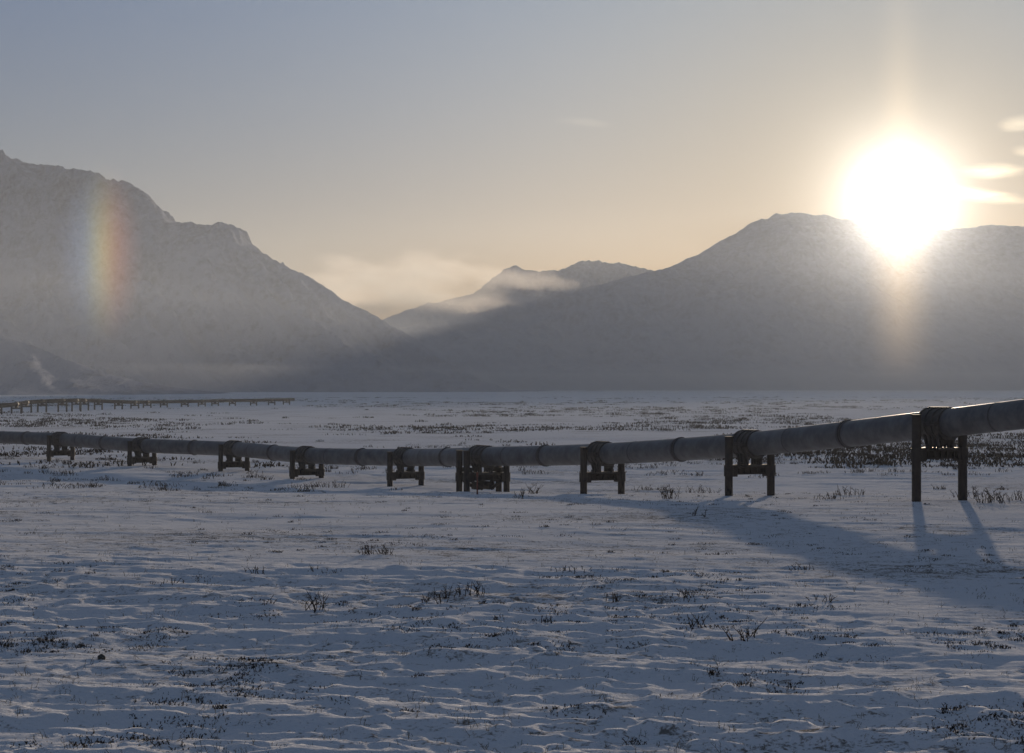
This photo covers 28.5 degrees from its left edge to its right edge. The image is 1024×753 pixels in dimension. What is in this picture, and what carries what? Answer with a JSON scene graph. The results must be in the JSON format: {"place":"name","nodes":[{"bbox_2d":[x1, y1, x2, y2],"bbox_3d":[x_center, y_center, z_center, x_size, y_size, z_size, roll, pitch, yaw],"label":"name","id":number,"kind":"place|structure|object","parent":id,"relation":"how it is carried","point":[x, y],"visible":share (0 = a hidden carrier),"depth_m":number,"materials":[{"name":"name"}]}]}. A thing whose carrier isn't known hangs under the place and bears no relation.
{"place":"outdoors","nodes":[
{"label":"outdoors","id":0,"kind":"place"},
{"bbox_2d":[0,335,226,394],"bbox_3d":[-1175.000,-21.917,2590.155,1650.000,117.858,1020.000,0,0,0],"label":"snowy hill","id":1,"kind":"structure","parent":0,"point":[26,369],"depth_m":2466.38,"materials":[{"name":"white snow"}]},
{"bbox_2d":[0,149,550,391],"bbox_3d":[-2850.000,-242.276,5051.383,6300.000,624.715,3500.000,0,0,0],"label":"mountain","id":2,"kind":"structure","parent":0,"point":[121,278],"depth_m":4290.17,"materials":[{"name":"grey stone"}]},
{"bbox_2d":[0,390,1023,752],"bbox_3d":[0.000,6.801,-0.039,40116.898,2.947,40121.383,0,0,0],"label":"snow ground","id":3,"kind":"structure","parent":0,"point":[382,684],"depth_m":55.56,"materials":[{"name":"white snow"}]},
{"bbox_2d":[97,654,105,659],"bbox_3d":[-8.300,5.686,40.769,0.157,0.155,0.172,0,0,-40],"label":"rock","id":4,"kind":"object","parent":3,"relation":"on","point":[101,657],"visible":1,"depth_m":40.71,"materials":[{"name":"stone"}]},
{"bbox_2d":[0,398,294,414],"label":"elevated pipeline","id":5,"kind":"object","parent":3,"relation":"on","point":[39,402],"visible":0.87,"depth_m":735.57,"materials":[{"name":"metal"}]},
{"bbox_2d":[476,472,477,493],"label":"marker stake","id":6,"kind":"object","parent":3,"relation":"on","point":[476,482],"visible":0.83,"depth_m":124.93,"materials":[{"name":"paint"}]},
{"bbox_2d":[0,399,1023,501],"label":"elevated pipeline","id":7,"kind":"object","parent":3,"relation":"on","point":[938,429],"visible":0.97,"depth_m":131.42,"materials":[{"name":"metal"}]},
{"bbox_2d":[0,396,1023,750],"bbox_3d":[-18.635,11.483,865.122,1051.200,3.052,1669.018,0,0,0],"label":"tundra brush","id":8,"kind":"object","parent":3,"relation":"on","point":[838,454],"visible":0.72,"depth_m":206.51,"materials":[{"name":"brown plant"}]},
{"bbox_2d":[150,480,1023,640],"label":"willow shrubs","id":9,"kind":"object","parent":3,"relation":"on","point":[990,497],"visible":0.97,"depth_m":59.98,"materials":[{"name":"brown plant"}]},
{"bbox_2d":[0,491,1023,752],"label":"dry grass","id":10,"kind":"structure","parent":0,"point":[502,633],"depth_m":40.64,"materials":[{"name":"brown plant"}]},
{"bbox_2d":[0,0,1023,319],"label":"sky","id":11,"kind":"structure","parent":0,"point":[396,156],"materials":[{"name":"blue"}]},
{"bbox_2d":[473,260,652,296],"bbox_3d":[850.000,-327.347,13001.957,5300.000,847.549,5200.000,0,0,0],"label":"mountain","id":12,"kind":"structure","parent":0,"point":[515,279],"depth_m":12806.38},
{"bbox_2d":[383,212,1023,389],"bbox_3d":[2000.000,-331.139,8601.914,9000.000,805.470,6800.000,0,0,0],"label":"mountain","id":13,"kind":"structure","parent":0,"point":[793,301],"depth_m":6910.05,"materials":[{"name":"grey stone"}]}
]}

